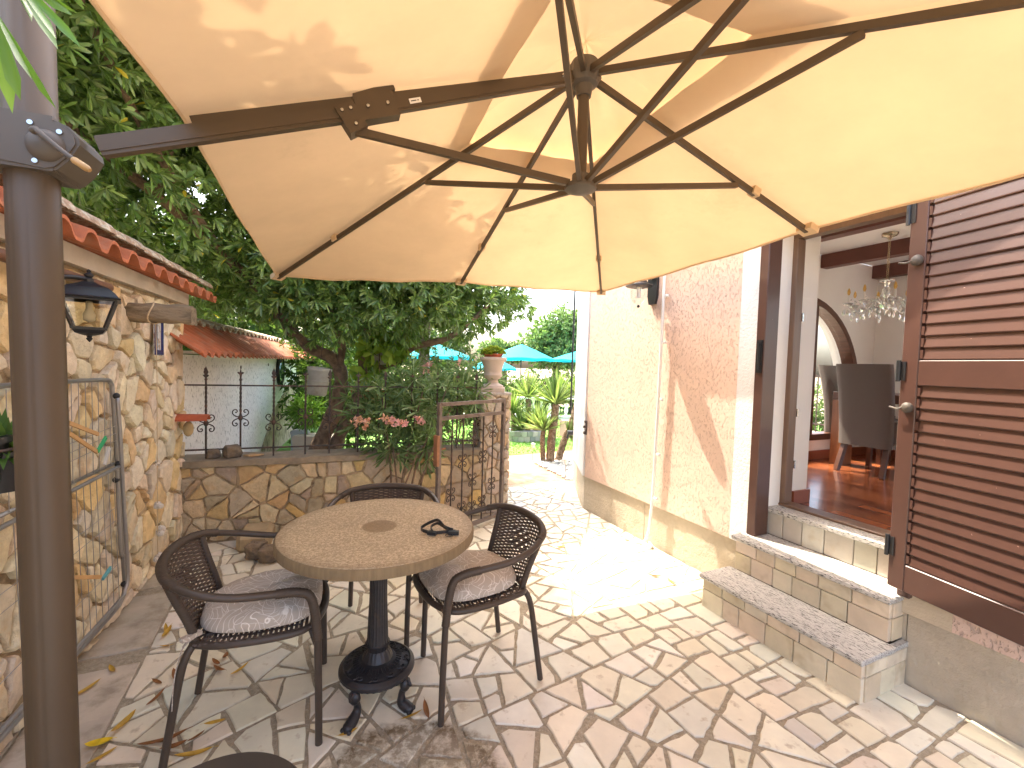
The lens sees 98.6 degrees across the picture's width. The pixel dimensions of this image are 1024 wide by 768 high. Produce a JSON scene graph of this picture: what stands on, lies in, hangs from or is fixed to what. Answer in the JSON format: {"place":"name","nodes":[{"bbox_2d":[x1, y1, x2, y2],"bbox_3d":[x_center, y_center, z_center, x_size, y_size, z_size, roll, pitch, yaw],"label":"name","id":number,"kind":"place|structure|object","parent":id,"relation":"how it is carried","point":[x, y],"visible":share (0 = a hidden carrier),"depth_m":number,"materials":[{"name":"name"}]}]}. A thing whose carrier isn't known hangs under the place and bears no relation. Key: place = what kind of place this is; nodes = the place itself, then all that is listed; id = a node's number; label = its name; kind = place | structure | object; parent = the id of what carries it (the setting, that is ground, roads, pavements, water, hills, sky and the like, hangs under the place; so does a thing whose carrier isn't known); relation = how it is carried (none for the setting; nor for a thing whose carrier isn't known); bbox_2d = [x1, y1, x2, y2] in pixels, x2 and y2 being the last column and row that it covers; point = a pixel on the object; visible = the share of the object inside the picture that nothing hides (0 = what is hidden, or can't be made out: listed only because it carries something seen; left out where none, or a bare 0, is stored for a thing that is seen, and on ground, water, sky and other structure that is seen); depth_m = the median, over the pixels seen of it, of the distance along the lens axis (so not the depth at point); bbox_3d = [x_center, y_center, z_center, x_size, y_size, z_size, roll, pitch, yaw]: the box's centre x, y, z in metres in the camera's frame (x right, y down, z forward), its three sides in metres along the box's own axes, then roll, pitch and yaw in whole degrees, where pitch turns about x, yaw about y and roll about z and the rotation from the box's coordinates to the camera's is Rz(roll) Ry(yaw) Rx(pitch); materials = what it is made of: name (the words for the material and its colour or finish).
{"place":"outdoors","nodes":[
{"label":"outdoors","id":0,"kind":"place"},
{"bbox_2d":[135,181,869,377],"label":"sky","id":1,"kind":"structure","parent":0,"point":[544,299],"materials":[{"name":"white"}]},
{"bbox_2d":[0,480,1023,767],"bbox_3d":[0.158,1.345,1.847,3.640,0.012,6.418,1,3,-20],"label":"paving","id":2,"kind":"structure","parent":0,"point":[692,717],"depth_m":1.91,"materials":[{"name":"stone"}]},
{"bbox_2d":[81,746,116,766],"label":"fallen leaf","id":3,"kind":"object","parent":2,"relation":"on","point":[101,755],"visible":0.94,"depth_m":1.54,"materials":[{"name":"plant"}]},
{"bbox_2d":[0,543,198,767],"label":"slab strip","id":4,"kind":"object","parent":2,"relation":"on","point":[135,624],"visible":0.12,"depth_m":1.95,"materials":[{"name":"stone"}]},
{"bbox_2d":[78,678,100,693],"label":"fallen leaf","id":5,"kind":"object","parent":4,"relation":"on","point":[87,687],"visible":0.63,"depth_m":1.85,"materials":[{"name":"plant"}]},
{"bbox_2d":[85,737,116,745],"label":"fallen leaf","id":6,"kind":"object","parent":4,"relation":"on","point":[99,741],"visible":1,"depth_m":1.59,"materials":[{"name":"plant"}]},
{"bbox_2d":[0,173,216,752],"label":"stone boundary wall","id":7,"kind":"structure","parent":2,"relation":"on","point":[119,353],"depth_m":2.25,"materials":[{"name":"stone"}]},
{"bbox_2d":[0,434,12,480],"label":"prickly pear","id":8,"kind":"object","parent":7,"relation":"attached to","point":[5,440],"visible":0.56,"depth_m":1.33,"materials":[{"name":"green plant"}]},
{"bbox_2d":[0,408,14,493],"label":"spiky succulent","id":9,"kind":"object","parent":7,"relation":"on","point":[7,483],"visible":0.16,"depth_m":1.36,"materials":[{"name":"green plant"}]},
{"bbox_2d":[0,248,113,290],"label":"curtain pipe","id":10,"kind":"object","parent":7,"relation":"attached to","point":[3,259],"visible":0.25,"depth_m":1.82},
{"bbox_2d":[0,378,129,742],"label":"clothes airer","id":11,"kind":"object","parent":7,"relation":"on","point":[11,722],"visible":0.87,"depth_m":2.11,"materials":[{"name":"grey metal"}]},
{"bbox_2d":[70,432,97,453],"bbox_3d":[-1.849,0.256,1.901,0.008,0.134,0.228,1,3,-21],"label":"wooden slat","id":12,"kind":"object","parent":11,"relation":"hanging from","point":[83,442],"visible":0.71,"depth_m":1.89,"materials":[{"name":"brown wood"}]},
{"bbox_2d":[69,421,98,435],"bbox_3d":[-1.849,0.194,1.904,0.008,0.098,0.236,1,3,-21],"label":"wooden slat","id":13,"kind":"object","parent":11,"relation":"hanging from","point":[83,428],"visible":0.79,"depth_m":1.89,"materials":[{"name":"brown wood"}]},
{"bbox_2d":[74,575,101,579],"bbox_3d":[-1.870,0.850,1.936,0.008,0.125,0.247,1,3,-21],"label":"wooden slat","id":14,"kind":"object","parent":11,"relation":"hanging from","point":[77,577],"visible":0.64,"depth_m":1.94,"materials":[{"name":"brown wood"}]},
{"bbox_2d":[97,436,106,452],"bbox_3d":[-1.901,0.280,2.040,0.009,0.018,0.095,1,38,-21],"label":"clothes peg","id":15,"kind":"object","parent":11,"relation":"attached to","point":[102,443],"visible":1,"depth_m":2.04,"materials":[{"name":"plastic"}]},
{"bbox_2d":[101,566,111,580],"bbox_3d":[-1.932,0.903,2.099,0.008,0.018,0.080,1,17,-21],"label":"clothes peg","id":16,"kind":"object","parent":11,"relation":"attached to","point":[107,572],"visible":1,"depth_m":2.10,"materials":[{"name":"plastic"}]},
{"bbox_2d":[103,447,110,464],"bbox_3d":[-1.920,0.342,2.087,0.008,0.085,0.018,1,-27,-21],"label":"clothes peg","id":17,"kind":"object","parent":11,"relation":"attached to","point":[107,455],"visible":1,"depth_m":2.08,"materials":[{"name":"plastic"}]},
{"bbox_2d":[64,269,121,341],"bbox_3d":[-1.739,-0.314,1.732,0.304,0.290,0.195,0,3,-41],"label":"wall lantern","id":18,"kind":"object","parent":7,"relation":"attached to","point":[88,291],"depth_m":1.74,"materials":[{"name":"black metal"}]},
{"bbox_2d":[153,323,163,355],"bbox_3d":[-2.198,-0.287,2.741,0.016,0.222,0.124,1,3,-21],"label":"tile picture","id":19,"kind":"object","parent":7,"relation":"attached to","point":[159,332],"visible":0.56,"depth_m":2.75,"materials":[{"name":"blue ceramic"}]},
{"bbox_2d":[124,303,196,324],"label":"wooden beam","id":20,"kind":"structure","parent":7,"relation":"attached to","point":[168,314],"depth_m":2.46,"materials":[{"name":"wood"}]},
{"bbox_2d":[147,302,165,561],"bbox_3d":[-2.030,0.285,2.520,0.060,1.499,0.131,1,3,-21],"label":"rope","id":21,"kind":"object","parent":20,"relation":"hanging from","point":[160,530],"visible":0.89,"depth_m":2.53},
{"bbox_2d":[183,421,193,435],"bbox_3d":[-2.378,0.329,3.236,0.067,0.113,0.076,1,3,-21],"label":"jutting stone","id":22,"kind":"object","parent":7,"relation":"attached to","point":[188,428],"visible":1,"depth_m":3.21,"materials":[{"name":"stone"}]},
{"bbox_2d":[175,414,210,421],"bbox_3d":[-2.347,0.240,3.200,0.240,0.050,0.124,1,3,-21],"label":"roof tile","id":23,"kind":"object","parent":7,"relation":"attached to","point":[190,417],"visible":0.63,"depth_m":3.17,"materials":[{"name":"ceramic"}]},
{"bbox_2d":[109,709,135,732],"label":"fallen leaf","id":24,"kind":"object","parent":2,"relation":"on","point":[126,719],"visible":1,"depth_m":1.69,"materials":[{"name":"plant"}]},
{"bbox_2d":[138,738,160,744],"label":"fallen leaf","id":25,"kind":"object","parent":2,"relation":"on","point":[145,743],"visible":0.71,"depth_m":1.60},
{"bbox_2d":[146,685,167,704],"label":"fallen leaf","id":26,"kind":"object","parent":2,"relation":"on","point":[156,696],"visible":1,"depth_m":1.81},
{"bbox_2d":[162,625,171,636],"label":"fallen leaf","id":27,"kind":"object","parent":2,"relation":"on","point":[168,629],"visible":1,"depth_m":2.25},
{"bbox_2d":[150,727,190,742],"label":"fallen leaf","id":28,"kind":"object","parent":2,"relation":"on","point":[174,735],"visible":0.8,"depth_m":1.63,"materials":[{"name":"plant"}]},
{"bbox_2d":[159,738,191,748],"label":"fallen leaf","id":29,"kind":"object","parent":2,"relation":"on","point":[176,744],"visible":0.75,"depth_m":1.59,"materials":[{"name":"plant"}]},
{"bbox_2d":[174,746,214,755],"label":"fallen leaf","id":30,"kind":"object","parent":2,"relation":"on","point":[194,752],"visible":1,"depth_m":1.56,"materials":[{"name":"plant"}]},
{"bbox_2d":[200,718,224,724],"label":"fallen leaf","id":31,"kind":"object","parent":2,"relation":"on","point":[214,721],"visible":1,"depth_m":1.70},
{"bbox_2d":[155,529,329,767],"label":"wicker chair","id":32,"kind":"object","parent":2,"relation":"on","point":[180,591],"visible":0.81,"depth_m":1.58,"materials":[{"name":"wicker"}]},
{"bbox_2d":[171,569,322,711],"bbox_3d":[-0.995,0.943,1.734,0.454,0.297,0.411,1,3,-21],"label":"seat cushion","id":33,"kind":"object","parent":32,"relation":"on","point":[240,617],"visible":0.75,"depth_m":1.61,"materials":[{"name":"fabric"}]},
{"bbox_2d":[192,752,296,767],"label":"round stool","id":34,"kind":"object","parent":2,"relation":"on","point":[252,760],"visible":1,"depth_m":1.05,"materials":[{"name":"plastic"}]},
{"bbox_2d":[244,540,267,559],"bbox_3d":[-1.810,1.175,3.113,0.129,0.116,0.128,2,2,0],"label":"granite sett","id":35,"kind":"object","parent":2,"relation":"on","point":[252,548],"visible":0.79,"depth_m":3.06,"materials":[{"name":"stone"}]},
{"bbox_2d":[257,544,275,563],"bbox_3d":[-1.689,1.182,3.074,0.137,0.111,0.138,1,2,-9],"label":"granite sett","id":36,"kind":"object","parent":2,"relation":"on","point":[265,553],"visible":0.7,"depth_m":3.02,"materials":[{"name":"stone"}]},
{"bbox_2d":[178,443,481,552],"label":"rubble wall","id":37,"kind":"structure","parent":2,"relation":"on","point":[267,491],"depth_m":3.53,"materials":[{"name":"stone"}]},
{"bbox_2d":[206,449,220,458],"bbox_3d":[-2.321,0.540,3.425,0.097,0.072,0.086,0,3,-33],"label":"granite sett","id":38,"kind":"object","parent":37,"relation":"on","point":[213,453],"visible":1,"depth_m":3.40,"materials":[{"name":"stone"}]},
{"bbox_2d":[222,444,242,457],"bbox_3d":[-2.201,0.529,3.465,0.125,0.100,0.125,4,3,40],"label":"granite sett","id":39,"kind":"object","parent":37,"relation":"on","point":[232,451],"visible":1,"depth_m":3.43,"materials":[{"name":"stone"}]},
{"bbox_2d":[243,453,263,456],"bbox_3d":[-2.068,0.567,3.519,0.140,0.018,0.060,1,3,-21],"label":"stone flake","id":40,"kind":"object","parent":37,"relation":"on","point":[251,454],"visible":1,"depth_m":3.50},
{"bbox_2d":[184,367,481,458],"bbox_3d":[-1.393,0.233,3.768,2.369,0.713,0.034,1,3,-21],"label":"iron railing","id":41,"kind":"object","parent":37,"relation":"on","point":[241,418],"visible":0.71,"depth_m":3.64,"materials":[{"name":"metal"}]},
{"bbox_2d":[273,498,473,735],"bbox_3d":[-0.559,0.959,1.837,0.777,0.744,0.777,1,2,-12],"label":"bistro table","id":42,"kind":"object","parent":2,"relation":"on","point":[377,543],"visible":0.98,"depth_m":1.74,"materials":[{"name":"stone"}]},
{"bbox_2d":[421,519,458,536],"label":"sunglasses","id":43,"kind":"object","parent":42,"relation":"on","point":[449,531],"visible":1,"depth_m":1.75,"materials":[{"name":"black plastic"}]},
{"bbox_2d":[319,483,438,656],"bbox_3d":[-0.689,0.944,2.330,0.597,0.707,0.566,1,2,-9],"label":"wicker chair","id":44,"kind":"object","parent":2,"relation":"on","point":[368,489],"visible":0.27,"depth_m":2.53,"materials":[{"name":"wicker"}]},
{"bbox_2d":[332,353,495,496],"bbox_3d":[-0.825,0.457,4.053,1.567,1.549,0.979,1,3,-25],"label":"oleander","id":45,"kind":"object","parent":2,"relation":"on","point":[373,407],"visible":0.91,"depth_m":3.88,"materials":[{"name":"green plant"}]},
{"bbox_2d":[423,699,428,717],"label":"fallen leaf","id":46,"kind":"object","parent":2,"relation":"on","point":[425,708],"visible":1,"depth_m":1.79,"materials":[{"name":"plant"}]},
{"bbox_2d":[433,399,505,525],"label":"iron gate","id":47,"kind":"structure","parent":2,"relation":"on","point":[437,449],"depth_m":3.73,"materials":[{"name":"metal"}]},
{"bbox_2d":[404,503,546,727],"bbox_3d":[-0.161,0.972,2.037,0.566,0.707,0.597,0,3,-30],"label":"wicker chair","id":48,"kind":"object","parent":2,"relation":"on","point":[448,609],"visible":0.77,"depth_m":1.96,"materials":[{"name":"wicker"}]},
{"bbox_2d":[419,549,515,601],"bbox_3d":[-0.189,0.955,2.029,0.454,0.297,0.411,0,3,-30],"label":"seat cushion","id":49,"kind":"object","parent":48,"relation":"on","point":[435,581],"visible":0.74,"depth_m":1.90,"materials":[{"name":"fabric"}]},
{"bbox_2d":[474,390,511,513],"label":"gate pillar","id":50,"kind":"structure","parent":2,"relation":"on","point":[491,407],"depth_m":4.20,"materials":[{"name":"stone"}]},
{"bbox_2d":[479,357,506,391],"bbox_3d":[-0.187,-0.095,4.309,0.264,0.335,0.264,2,2,0],"label":"garden urn","id":51,"kind":"object","parent":50,"relation":"on","point":[492,366],"visible":0.98,"depth_m":4.22,"materials":[{"name":"stone"}]},
{"bbox_2d":[480,345,506,356],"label":"potted plant","id":52,"kind":"object","parent":51,"relation":"on","point":[490,351],"visible":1,"depth_m":4.23,"materials":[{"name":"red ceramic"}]},
{"bbox_2d":[0,0,1023,767],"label":"cantilever parasol","id":53,"kind":"object","parent":2,"relation":"on","point":[600,146],"visible":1,"depth_m":1.35,"materials":[{"name":"beige fabric"}]},
{"bbox_2d":[649,541,682,564],"bbox_3d":[1.166,1.295,3.377,0.032,0.030,0.383,1,3,-21],"label":"loose cable","id":54,"kind":"object","parent":2,"relation":"on","point":[664,554],"visible":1,"depth_m":3.35,"materials":[{"name":"white plastic"}]},
{"bbox_2d":[699,532,907,703],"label":"door steps","id":55,"kind":"structure","parent":2,"relation":"on","point":[835,624],"depth_m":2.21,"materials":[{"name":"beige stone"}]},
{"bbox_2d":[507,450,572,484],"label":"path","id":56,"kind":"structure","parent":0,"point":[524,469],"depth_m":5.96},
{"bbox_2d":[348,328,418,439],"bbox_3d":[-1.454,0.248,4.945,0.799,1.847,0.636,1,2,-13],"label":"broad leaved plant","id":57,"kind":"object","parent":56,"relation":"on","point":[388,356],"visible":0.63,"depth_m":4.83,"materials":[{"name":"green plant"}]},
{"bbox_2d":[418,315,429,434],"bbox_3d":[-1.110,0.004,5.556,0.122,2.300,0.100,2,2,0],"label":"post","id":58,"kind":"object","parent":56,"relation":"on","point":[423,356],"visible":0.01,"depth_m":5.50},
{"bbox_2d":[346,346,509,452],"bbox_3d":[-0.926,0.354,5.213,1.954,1.649,1.104,1,2,-13],"label":"oleander","id":59,"kind":"object","parent":56,"relation":"on","point":[423,373],"visible":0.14,"depth_m":5.09,"materials":[{"name":"green plant"}]},
{"bbox_2d":[277,402,821,454],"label":"lawn","id":60,"kind":"structure","parent":0,"point":[371,437],"depth_m":7.95,"materials":[{"name":"plant"}]},
{"bbox_2d":[169,318,314,454],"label":"small building","id":61,"kind":"structure","parent":60,"relation":"on","point":[253,356],"depth_m":4.61,"materials":[{"name":"white paint"}]},
{"bbox_2d":[276,359,284,384],"bbox_3d":[-3.712,-0.248,6.938,0.189,0.545,0.490,1,3,-17],"label":"round mirror","id":62,"kind":"object","parent":61,"relation":"attached to","point":[280,366],"visible":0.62,"depth_m":6.83,"materials":[{"name":"black mirror"}]},
{"bbox_2d":[290,429,309,450],"bbox_3d":[-2.886,0.850,5.994,0.200,0.470,0.180,2,2,0],"label":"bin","id":63,"kind":"object","parent":60,"relation":"on","point":[294,432],"visible":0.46,"depth_m":5.90,"materials":[{"name":"grey plastic"}]},
{"bbox_2d":[292,433,333,449],"bbox_3d":[-2.607,0.887,5.896,0.540,0.420,0.280,2,2,0],"label":"planter trough","id":64,"kind":"object","parent":60,"relation":"on","point":[298,440],"visible":0.2,"depth_m":5.75,"materials":[{"name":"concrete"}]},
{"bbox_2d":[282,390,328,433],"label":"potted fern","id":65,"kind":"object","parent":64,"relation":"in","point":[298,403],"visible":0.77,"depth_m":5.87,"materials":[{"name":"green plant"}]},
{"bbox_2d":[270,300,456,447],"bbox_3d":[-2.536,-0.228,6.946,3.701,2.714,1.959,2,2,8],"label":"shrub","id":66,"kind":"object","parent":60,"relation":"on","point":[304,364],"visible":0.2,"depth_m":6.92,"materials":[{"name":"green plant"}]},
{"bbox_2d":[438,362,483,400],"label":"hedge bush","id":67,"kind":"object","parent":60,"relation":"on","point":[465,375],"visible":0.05,"depth_m":13.66,"materials":[{"name":"green plant"}]},
{"bbox_2d":[409,394,574,418],"bbox_3d":[-0.019,0.631,12.037,10.000,0.570,0.180,2,2,0],"label":"balustrade","id":68,"kind":"object","parent":60,"relation":"on","point":[565,416],"visible":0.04,"depth_m":12.00,"materials":[{"name":"white paint"}]},
{"bbox_2d":[477,369,523,408],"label":"hedge bush","id":69,"kind":"object","parent":60,"relation":"on","point":[507,388],"visible":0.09,"depth_m":13.57,"materials":[{"name":"green plant"}]},
{"bbox_2d":[443,418,572,454],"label":"lawn grass","id":70,"kind":"structure","parent":60,"relation":"on","point":[524,442],"depth_m":8.10,"materials":[{"name":"plant"}]},
{"bbox_2d":[509,427,540,441],"bbox_3d":[0.172,0.968,8.669,0.955,0.190,0.958,2,2,0],"label":"round stone bed","id":71,"kind":"object","parent":60,"relation":"on","point":[531,435],"visible":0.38,"depth_m":8.22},
{"bbox_2d":[508,383,533,429],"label":"yucca","id":72,"kind":"object","parent":71,"relation":"in","point":[515,403],"visible":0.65,"depth_m":8.42,"materials":[{"name":"green plant"}]},
{"bbox_2d":[506,369,551,430],"bbox_3d":[0.318,0.321,8.560,1.028,1.306,1.033,0,3,-27],"label":"yucca","id":73,"kind":"object","parent":71,"relation":"in","point":[528,388],"visible":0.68,"depth_m":8.50,"materials":[{"name":"green plant"}]},
{"bbox_2d":[510,397,564,430],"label":"yucca","id":74,"kind":"object","parent":71,"relation":"in","point":[518,417],"visible":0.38,"depth_m":8.40,"materials":[{"name":"green plant"}]},
{"bbox_2d":[508,366,572,411],"bbox_3d":[0.813,0.208,13.752,1.641,1.516,1.810,0,3,-38],"label":"hedge bush","id":75,"kind":"object","parent":60,"relation":"on","point":[537,377],"visible":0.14,"depth_m":13.60,"materials":[{"name":"green plant"}]},
{"bbox_2d":[553,364,574,413],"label":"hedge bush","id":76,"kind":"object","parent":60,"relation":"on","point":[562,366],"visible":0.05,"depth_m":13.62,"materials":[{"name":"green plant"}]},
{"bbox_2d":[812,381,823,431],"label":"terrace shrub","id":77,"kind":"object","parent":60,"relation":"on","point":[820,416],"visible":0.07,"depth_m":7.99,"materials":[{"name":"green plant"}]},
{"bbox_2d":[404,365,823,455],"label":"ground","id":78,"kind":"structure","parent":0,"point":[544,371],"depth_m":72.41,"materials":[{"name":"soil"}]},
{"bbox_2d":[118,206,388,391],"bbox_3d":[-6.996,-1.599,8.415,7.938,5.415,7.802,3,3,19],"label":"garden tree","id":79,"kind":"object","parent":78,"relation":"on","point":[267,330],"depth_m":8.80,"materials":[{"name":"green plant"}]},
{"bbox_2d":[0,0,537,449],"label":"evergreen tree","id":80,"kind":"object","parent":78,"relation":"on","point":[106,84],"visible":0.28,"depth_m":3.82,"materials":[{"name":"green plant"}]},
{"bbox_2d":[307,342,331,395],"bbox_3d":[-1.899,-0.152,4.350,0.231,0.520,0.231,8,2,0],"label":"hanging bucket","id":81,"kind":"object","parent":80,"relation":"hanging from","point":[318,376],"visible":0.91,"depth_m":4.28,"materials":[{"name":"metal"}]},
{"bbox_2d":[334,316,480,374],"bbox_3d":[-5.514,-1.777,21.189,8.152,4.504,4.044,2,2,0],"label":"garden tree","id":82,"kind":"object","parent":78,"relation":"on","point":[439,336],"visible":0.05,"depth_m":20.98,"materials":[{"name":"green plant"}]},
{"bbox_2d":[412,345,472,376],"bbox_3d":[-3.006,-0.498,16.798,2.941,2.250,2.941,2,2,0],"label":"blue parasol","id":83,"kind":"object","parent":78,"relation":"on","point":[447,354],"visible":0.34,"depth_m":15.80,"materials":[{"name":"teal fabric"}]},
{"bbox_2d":[473,362,516,370],"bbox_3d":[-1.034,-0.571,23.998,2.549,1.910,2.549,2,2,0],"label":"blue parasol","id":84,"kind":"object","parent":78,"relation":"on","point":[506,366],"visible":0.23,"depth_m":23.21,"materials":[{"name":"teal fabric"}]},
{"bbox_2d":[477,337,524,381],"bbox_3d":[-0.481,-1.178,25.935,3.263,3.214,2.073,2,2,0],"label":"garden tree","id":85,"kind":"object","parent":78,"relation":"on","point":[499,343],"visible":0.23,"depth_m":25.65,"materials":[{"name":"green plant"}]},
{"bbox_2d":[497,343,553,385],"bbox_3d":[0.399,-0.631,19.991,2.941,2.450,2.941,2,2,0],"label":"blue parasol","id":86,"kind":"object","parent":78,"relation":"on","point":[521,352],"visible":0.84,"depth_m":19.02,"materials":[{"name":"teal fabric"}]},
{"bbox_2d":[516,301,577,378],"bbox_3d":[2.695,-1.970,24.025,4.790,5.137,3.645,3,3,22],"label":"garden tree","id":87,"kind":"object","parent":78,"relation":"on","point":[552,340],"visible":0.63,"depth_m":23.28,"materials":[{"name":"green plant"}]},
{"bbox_2d":[551,352,575,362],"bbox_3d":[3.367,-0.525,20.992,3.137,2.330,3.137,2,2,0],"label":"blue parasol","id":88,"kind":"object","parent":78,"relation":"on","point":[566,358],"visible":0.23,"depth_m":20.10,"materials":[{"name":"teal fabric"}]},
{"bbox_2d":[559,205,1023,747],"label":"house","id":89,"kind":"structure","parent":78,"relation":"on","point":[743,445],"depth_m":3.03,"materials":[{"name":"beige paint"}]},
{"bbox_2d":[570,291,575,413],"bbox_3d":[0.775,-1.606,5.292,0.026,3.950,0.022,2,2,0],"label":"downpipe","id":90,"kind":"object","parent":89,"relation":"attached to","point":[572,352],"visible":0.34,"depth_m":5.33,"materials":[{"name":"black metal"}]},
{"bbox_2d":[583,420,587,434],"bbox_3d":[0.716,0.429,4.333,0.045,0.142,0.038,1,3,-25],"label":"shutter catch","id":91,"kind":"object","parent":89,"relation":"attached to","point":[585,427],"visible":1,"depth_m":4.33,"materials":[{"name":"metal"}]},
{"bbox_2d":[626,277,658,307],"bbox_3d":[1.023,-0.746,3.477,0.259,0.291,0.207,1,3,-25],"label":"wall lantern","id":92,"kind":"object","parent":89,"relation":"attached to","point":[652,285],"depth_m":3.48,"materials":[{"name":"black metal"}]},
{"bbox_2d":[624,275,668,543],"bbox_3d":[1.120,-1.296,3.449,0.042,5.194,0.306,0,3,-41],"label":"wall conduit","id":93,"kind":"object","parent":89,"relation":"attached to","point":[659,399],"depth_m":3.43,"materials":[{"name":"white plastic"}]},
{"bbox_2d":[809,298,856,440],"bbox_3d":[2.744,-0.153,4.267,1.960,1.410,0.115,1,3,-25],"label":"window","id":94,"kind":"structure","parent":89,"relation":"in","point":[840,334],"depth_m":4.45,"materials":[{"name":"brown wood"}]},
{"bbox_2d":[818,365,895,464],"bbox_3d":[3.497,0.289,4.504,0.408,0.946,0.585,0,3,-37],"label":"dining chair","id":95,"kind":"object","parent":89,"relation":"on","point":[828,377],"visible":0.44,"depth_m":4.53,"materials":[{"name":"beige fabric"}]},
{"bbox_2d":[829,391,899,464],"bbox_3d":[3.726,0.463,3.461,0.660,0.684,1.900,1,3,-25],"label":"dining table","id":96,"kind":"object","parent":89,"relation":"on","point":[835,444],"visible":0.34,"depth_m":4.15,"materials":[{"name":"brown wood"}]},
{"bbox_2d":[833,364,897,479],"bbox_3d":[3.170,0.307,3.830,0.585,0.946,0.408,1,3,-25],"label":"dining chair","id":97,"kind":"object","parent":89,"relation":"on","point":[866,400],"visible":0.94,"depth_m":3.69,"materials":[{"name":"beige fabric"}]},
{"bbox_2d":[842,231,906,322],"bbox_3d":[3.043,-0.867,3.568,0.542,0.704,0.538,2,2,0],"label":"chandelier","id":98,"kind":"object","parent":89,"relation":"hanging from","point":[885,304],"visible":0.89,"depth_m":3.56,"materials":[{"name":"glass"}]},
{"bbox_2d":[884,177,1023,646],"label":"open shutter","id":99,"kind":"object","parent":89,"relation":"attached to","point":[954,542],"visible":0.94,"depth_m":1.77,"materials":[{"name":"brown paint"}]},
{"label":"gravel bed","id":100,"kind":"structure","parent":0,"visible":0},
{"bbox_2d":[532,454,572,479],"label":"pebbles","id":101,"kind":"object","parent":100,"relation":"on","point":[558,465],"visible":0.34,"depth_m":6.21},
{"bbox_2d":[520,403,568,460],"bbox_3d":[0.491,0.714,6.524,0.829,0.941,0.841,2,2,0],"label":"yucca","id":102,"kind":"object","parent":101,"relation":"on","point":[541,421],"visible":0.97,"depth_m":6.50,"materials":[{"name":"green plant"}]},
{"bbox_2d":[524,366,574,461],"bbox_3d":[0.627,0.443,6.457,1.027,1.494,1.090,3,3,32],"label":"yucca","id":103,"kind":"object","parent":101,"relation":"on","point":[559,392],"visible":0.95,"depth_m":6.47,"materials":[{"name":"green plant"}]},
{"bbox_2d":[554,364,575,460],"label":"yucca","id":104,"kind":"object","parent":101,"relation":"on","point":[563,442],"visible":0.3,"depth_m":6.62,"materials":[{"name":"green plant"}]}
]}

